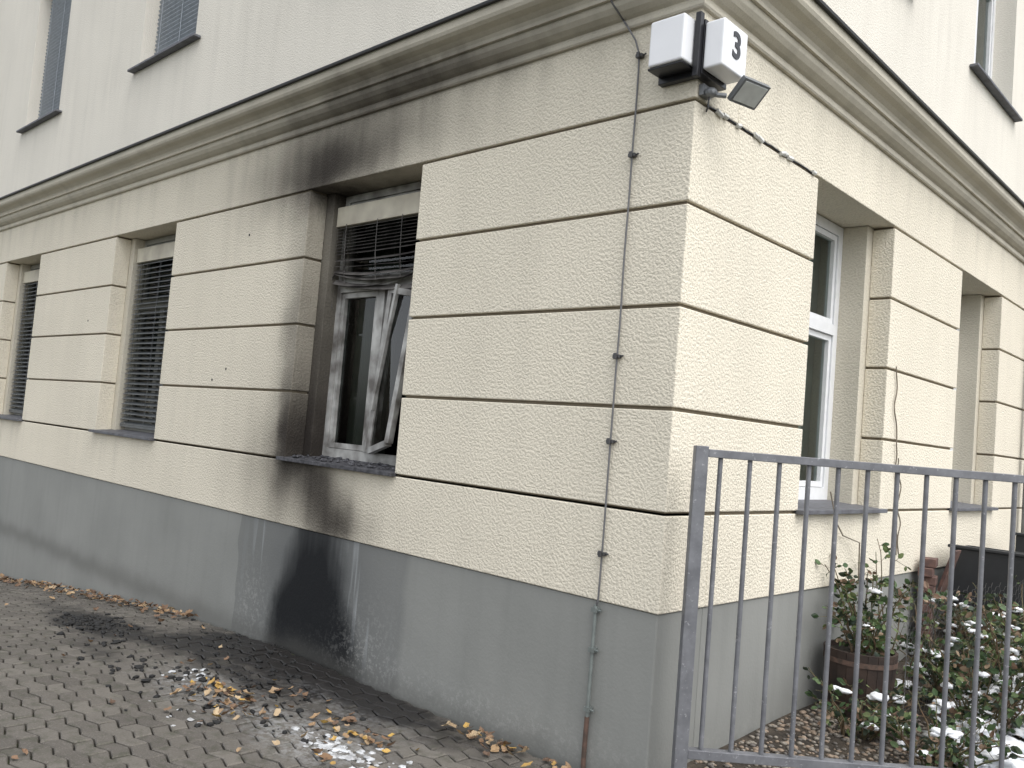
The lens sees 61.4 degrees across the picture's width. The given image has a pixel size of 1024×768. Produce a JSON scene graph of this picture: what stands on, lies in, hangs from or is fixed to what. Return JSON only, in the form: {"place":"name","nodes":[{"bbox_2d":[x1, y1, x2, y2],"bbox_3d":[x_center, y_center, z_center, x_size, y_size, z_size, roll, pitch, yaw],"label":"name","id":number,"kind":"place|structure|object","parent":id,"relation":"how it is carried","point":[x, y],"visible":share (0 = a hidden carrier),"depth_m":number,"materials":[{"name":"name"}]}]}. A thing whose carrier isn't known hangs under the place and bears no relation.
{"place":"outdoors","nodes":[
{"label":"outdoors","id":0,"kind":"place"},
{"bbox_2d":[1,654,458,766],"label":"ground","id":1,"kind":"structure","parent":0,"point":[59,737],"depth_m":4.56,"materials":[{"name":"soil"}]},
{"bbox_2d":[0,456,947,767],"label":"plinth","id":2,"kind":"structure","parent":1,"relation":"on","point":[504,658],"depth_m":5.61,"materials":[{"name":"grey paint"}]},
{"bbox_2d":[0,8,1023,614],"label":"rusticated wall","id":3,"kind":"structure","parent":2,"relation":"on","point":[688,254],"depth_m":5.59,"materials":[{"name":"beige paint"}]},
{"bbox_2d":[0,414,23,420],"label":"window sill","id":4,"kind":"structure","parent":3,"relation":"attached to","point":[12,417],"depth_m":11.41,"materials":[{"name":"grey metal"}]},
{"bbox_2d":[88,429,156,440],"bbox_3d":[-3.953,0.526,9.014,1.512,0.054,0.355,2,-5,43],"label":"window sill","id":5,"kind":"structure","parent":3,"relation":"attached to","point":[136,434],"depth_m":8.97,"materials":[{"name":"grey metal"}]},
{"bbox_2d":[276,456,398,476],"bbox_3d":[-1.221,0.601,6.430,1.432,0.054,0.355,2,-5,43],"label":"window sill","id":6,"kind":"structure","parent":3,"relation":"attached to","point":[390,471],"depth_m":6.30,"materials":[{"name":"grey metal"}]},
{"bbox_2d":[292,454,394,469],"bbox_3d":[-1.204,0.578,6.410,1.216,0.044,0.258,2,-5,43],"label":"charred debris","id":7,"kind":"object","parent":6,"relation":"on","point":[352,462],"visible":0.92,"depth_m":6.43,"materials":[{"name":"stone"}]},
{"bbox_2d":[2,193,984,503],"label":"window reveals","id":8,"kind":"structure","parent":3,"relation":"attached to","point":[850,347],"depth_m":6.98,"materials":[{"name":"beige paint"}]},
{"bbox_2d":[9,282,37,412],"bbox_3d":[-6.553,-0.505,11.751,1.137,1.821,0.056,2,-5,43],"label":"venetian blind","id":9,"kind":"object","parent":8,"relation":"attached to","point":[16,410],"visible":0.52,"depth_m":11.95,"materials":[{"name":"grey metal"}]},
{"bbox_2d":[14,264,39,415],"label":"window","id":10,"kind":"structure","parent":8,"relation":"attached to","point":[35,267],"depth_m":12.15,"materials":[{"name":"black glass"}]},
{"bbox_2d":[23,269,39,283],"bbox_3d":[-6.463,-1.488,11.819,1.167,0.160,0.071,2,-5,43],"label":"blind box","id":11,"kind":"object","parent":8,"relation":"attached to","point":[30,277],"visible":0.41,"depth_m":11.99,"materials":[{"name":"beige metal"}]},
{"bbox_2d":[119,259,172,430],"bbox_3d":[-3.795,-0.428,9.142,1.217,1.819,0.056,2,-5,43],"label":"venetian blind","id":12,"kind":"object","parent":8,"relation":"attached to","point":[143,425],"visible":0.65,"depth_m":9.24,"materials":[{"name":"grey metal"}]},
{"bbox_2d":[125,234,175,432],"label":"window","id":13,"kind":"structure","parent":8,"relation":"attached to","point":[159,241],"depth_m":9.55,"materials":[{"name":"paint"}]},
{"bbox_2d":[137,242,174,263],"bbox_3d":[-3.704,-1.412,9.209,1.247,0.160,0.071,2,-5,43],"label":"blind box","id":14,"kind":"object","parent":8,"relation":"attached to","point":[161,252],"visible":0.49,"depth_m":9.29,"materials":[{"name":"beige metal"}]},
{"bbox_2d":[322,181,420,465],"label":"burnt window","id":15,"kind":"structure","parent":8,"relation":"attached to","point":[371,312],"depth_m":6.95,"materials":[{"name":"white plastic"}]},
{"bbox_2d":[331,214,417,307],"bbox_3d":[-1.040,-0.936,6.606,1.173,0.671,0.051,2,-5,43],"label":"burnt blind","id":16,"kind":"object","parent":15,"relation":"attached to","point":[346,274],"visible":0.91,"depth_m":6.62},
{"bbox_2d":[365,284,412,453],"bbox_3d":[-0.899,-0.108,6.313,0.128,1.276,0.527,7,-4,-36],"label":"broken sash","id":17,"kind":"object","parent":15,"relation":"attached to","point":[371,447],"visible":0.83,"depth_m":6.38,"materials":[{"name":"white plastic"}]},
{"bbox_2d":[337,191,420,227],"bbox_3d":[-0.972,-1.337,6.625,1.167,0.160,0.071,2,-5,43],"label":"blind box","id":18,"kind":"object","parent":8,"relation":"attached to","point":[397,207],"visible":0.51,"depth_m":6.62,"materials":[{"name":"beige metal"}]},
{"bbox_2d":[798,213,843,499],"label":"window","id":19,"kind":"structure","parent":8,"relation":"attached to","point":[824,329],"depth_m":6.66,"materials":[{"name":"white plastic"}]},
{"bbox_2d":[0,0,1023,201],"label":"wall","id":20,"kind":"structure","parent":3,"relation":"on","point":[923,50],"depth_m":8.66,"materials":[{"name":"paint"}]},
{"bbox_2d":[16,109,61,133],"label":"sill","id":21,"kind":"structure","parent":20,"relation":"attached to","point":[42,119],"depth_m":11.62,"materials":[{"name":"metal"}]},
{"bbox_2d":[38,0,71,117],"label":"blind","id":22,"kind":"object","parent":20,"relation":"attached to","point":[55,56],"visible":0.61,"depth_m":12.03,"materials":[{"name":"grey metal"}]},
{"bbox_2d":[127,33,200,73],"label":"sill","id":23,"kind":"structure","parent":20,"relation":"attached to","point":[177,46],"depth_m":9.03,"materials":[{"name":"metal"}]},
{"bbox_2d":[154,0,198,54],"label":"blind","id":24,"kind":"object","parent":20,"relation":"attached to","point":[177,19],"visible":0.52,"depth_m":9.39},
{"bbox_2d":[974,0,995,78],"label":"window","id":25,"kind":"structure","parent":20,"relation":"attached to","point":[989,36],"depth_m":9.04,"materials":[{"name":"white plastic"}]},
{"bbox_2d":[970,63,1022,121],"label":"sill","id":26,"kind":"structure","parent":20,"relation":"attached to","point":[982,75],"depth_m":8.31,"materials":[{"name":"metal"}]},
{"bbox_2d":[0,99,1023,515],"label":"wall joints","id":27,"kind":"object","parent":3,"relation":"attached to","point":[534,313],"depth_m":5.41,"materials":[{"name":"brown paint"}]},
{"bbox_2d":[0,0,1023,263],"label":"cornice","id":28,"kind":"structure","parent":3,"relation":"attached to","point":[816,52],"depth_m":6.13,"materials":[{"name":"paint"}]},
{"bbox_2d":[0,0,1023,206],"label":"cornice flashing","id":29,"kind":"object","parent":28,"relation":"on","point":[832,14],"visible":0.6,"depth_m":6.40,"materials":[{"name":"grey metal"}]},
{"bbox_2d":[581,0,646,767],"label":"wall cable","id":30,"kind":"object","parent":3,"relation":"attached to","point":[592,650],"depth_m":4.61,"materials":[{"name":"grey metal"}]},
{"bbox_2d":[648,11,747,91],"bbox_3d":[0.977,-1.741,4.534,0.394,0.340,0.370,2,-5,43],"label":"house number lamp","id":31,"kind":"object","parent":3,"relation":"attached to","point":[684,47],"visible":0.97,"depth_m":4.43,"materials":[{"name":"plastic"}]},
{"bbox_2d":[699,75,770,111],"bbox_3d":[1.172,-1.503,4.515,0.281,0.165,0.277,2,-5,43],"label":"floodlight","id":32,"kind":"object","parent":3,"relation":"attached to","point":[748,92],"visible":1,"depth_m":4.48,"materials":[{"name":"metal"}]},
{"bbox_2d":[709,106,816,174],"bbox_3d":[1.498,-1.410,5.054,0.030,0.046,1.321,2,-5,43],"label":"joint cable","id":33,"kind":"object","parent":3,"relation":"attached to","point":[725,116],"visible":0.98,"depth_m":4.96,"materials":[{"name":"white plastic"}]},
{"bbox_2d":[794,500,887,514],"bbox_3d":[2.163,0.862,6.074,0.435,0.054,1.438,2,-5,43],"label":"window sill","id":34,"kind":"structure","parent":3,"relation":"attached to","point":[818,507],"depth_m":6.02,"materials":[{"name":"grey metal"}]},
{"bbox_2d":[830,366,901,583],"bbox_3d":[2.624,0.631,6.265,0.053,1.623,1.369,2,-5,43],"label":"dry vine","id":35,"kind":"object","parent":3,"relation":"attached to","point":[897,548],"visible":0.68,"depth_m":6.64,"materials":[{"name":"brown plant"}]},
{"bbox_2d":[947,500,997,510],"bbox_3d":[4.250,1.167,8.289,0.435,0.054,1.389,2,-5,43],"label":"window sill","id":36,"kind":"structure","parent":3,"relation":"attached to","point":[962,506],"depth_m":8.20,"materials":[{"name":"grey metal"}]},
{"bbox_2d":[671,445,1023,767],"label":"metal fence","id":37,"kind":"object","parent":1,"relation":"on","point":[682,752],"visible":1,"depth_m":4.22,"materials":[{"name":"grey metal"}]},
{"bbox_2d":[687,606,1023,767],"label":"garden bed","id":38,"kind":"object","parent":1,"relation":"on","point":[900,674],"visible":0.16,"depth_m":5.06,"materials":[{"name":"soil"}]},
{"bbox_2d":[694,704,955,767],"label":"pebbles","id":39,"kind":"object","parent":38,"relation":"on","point":[835,733],"visible":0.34,"depth_m":4.94,"materials":[{"name":"gravel"}]},
{"bbox_2d":[823,639,898,720],"bbox_3d":[2.244,1.923,5.576,0.450,0.420,0.454,2,-5,43],"label":"barrel planter","id":40,"kind":"object","parent":38,"relation":"on","point":[871,668],"visible":0.52,"depth_m":5.41,"materials":[{"name":"brown wood"}]},
{"bbox_2d":[811,556,928,656],"bbox_3d":[2.303,1.482,5.554,0.657,0.674,0.556,2,-5,43],"label":"rose bush","id":41,"kind":"object","parent":40,"relation":"in","point":[869,642],"visible":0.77,"depth_m":5.57,"materials":[{"name":"green plant"}]},
{"bbox_2d":[803,666,929,742],"bbox_3d":[2.087,1.938,5.108,0.746,0.372,0.632,3,-4,26],"label":"rose bush","id":42,"kind":"object","parent":38,"relation":"on","point":[898,699],"visible":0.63,"depth_m":5.09,"materials":[{"name":"green plant"}]},
{"bbox_2d":[848,539,933,694],"bbox_3d":[2.534,1.623,5.897,0.528,1.089,0.622,2,-5,43],"label":"tall rose","id":43,"kind":"object","parent":38,"relation":"on","point":[886,549],"visible":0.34,"depth_m":5.94,"materials":[{"name":"green plant"}]},
{"bbox_2d":[915,550,960,647],"bbox_3d":[3.459,1.786,7.054,0.457,0.865,0.203,6,-4,-22],"label":"brick stack","id":44,"kind":"object","parent":38,"relation":"on","point":[930,577],"visible":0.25,"depth_m":6.96,"materials":[{"name":"brown brick"}]},
{"bbox_2d":[859,688,1023,767],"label":"rose bush","id":45,"kind":"object","parent":38,"relation":"on","point":[925,753],"visible":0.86,"depth_m":4.68,"materials":[{"name":"green plant"}]},
{"bbox_2d":[891,578,1021,701],"bbox_3d":[3.021,1.775,5.895,0.889,0.883,0.924,2,-5,43],"label":"rose bush","id":46,"kind":"object","parent":38,"relation":"on","point":[986,636],"visible":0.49,"depth_m":5.79,"materials":[{"name":"green plant"}]},
{"bbox_2d":[894,652,1023,767],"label":"snow patch","id":47,"kind":"object","parent":38,"relation":"on","point":[1010,739],"visible":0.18,"depth_m":4.93,"materials":[{"name":"white snow"}]},
{"bbox_2d":[902,581,1023,731],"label":"hedge","id":48,"kind":"object","parent":38,"relation":"on","point":[938,635],"visible":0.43,"depth_m":5.62,"materials":[{"name":"green plant"}]},
{"bbox_2d":[903,632,1023,737],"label":"rose bush","id":49,"kind":"object","parent":38,"relation":"on","point":[959,682],"visible":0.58,"depth_m":5.09,"materials":[{"name":"green plant"}]},
{"bbox_2d":[929,590,1023,687],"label":"rose bush","id":50,"kind":"object","parent":38,"relation":"on","point":[1014,622],"visible":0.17,"depth_m":6.18,"materials":[{"name":"green plant"}]},
{"bbox_2d":[934,589,1022,650],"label":"dry bush","id":51,"kind":"object","parent":38,"relation":"on","point":[953,626],"visible":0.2,"depth_m":6.87,"materials":[{"name":"plant"}]},
{"bbox_2d":[948,532,1023,636],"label":"dark planter","id":52,"kind":"object","parent":38,"relation":"on","point":[995,569],"visible":0.44,"depth_m":7.14,"materials":[{"name":"plastic"}]},
{"bbox_2d":[959,574,1023,735],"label":"tall rose","id":53,"kind":"object","parent":38,"relation":"on","point":[988,596],"visible":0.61,"depth_m":5.45,"materials":[{"name":"green plant"}]},
{"bbox_2d":[966,597,1022,649],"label":"dry bush","id":54,"kind":"object","parent":38,"relation":"on","point":[970,599],"visible":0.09,"depth_m":6.77,"materials":[{"name":"brown plant"}]},
{"bbox_2d":[992,612,1023,678],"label":"rose bush","id":55,"kind":"object","parent":38,"relation":"on","point":[999,631],"visible":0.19,"depth_m":5.79,"materials":[{"name":"green plant"}]},
{"bbox_2d":[1021,483,1023,532],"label":"downpipe","id":56,"kind":"object","parent":1,"relation":"on","point":[1022,524],"depth_m":9.33,"materials":[{"name":"metal"}]},
{"bbox_2d":[0,580,558,767],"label":"paved sidewalk","id":57,"kind":"structure","parent":0,"point":[141,732],"depth_m":5.13,"materials":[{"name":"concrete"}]},
{"bbox_2d":[7,612,380,743],"bbox_3d":[-2.240,1.983,5.919,4.646,0.170,1.580,2,-5,43],"label":"fire debris","id":58,"kind":"object","parent":57,"relation":"on","point":[96,623],"visible":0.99,"depth_m":5.80,"materials":[{"name":"brown"}]},
{"bbox_2d":[148,668,412,767],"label":"dirty snow","id":59,"kind":"structure","parent":57,"relation":"on","point":[329,744],"depth_m":4.59,"materials":[{"name":"white snow"}]},
{"bbox_2d":[0,573,570,767],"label":"fallen leaves","id":60,"kind":"object","parent":57,"relation":"on","point":[326,756],"visible":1,"depth_m":5.15,"materials":[{"name":"orange plant"}]}
]}

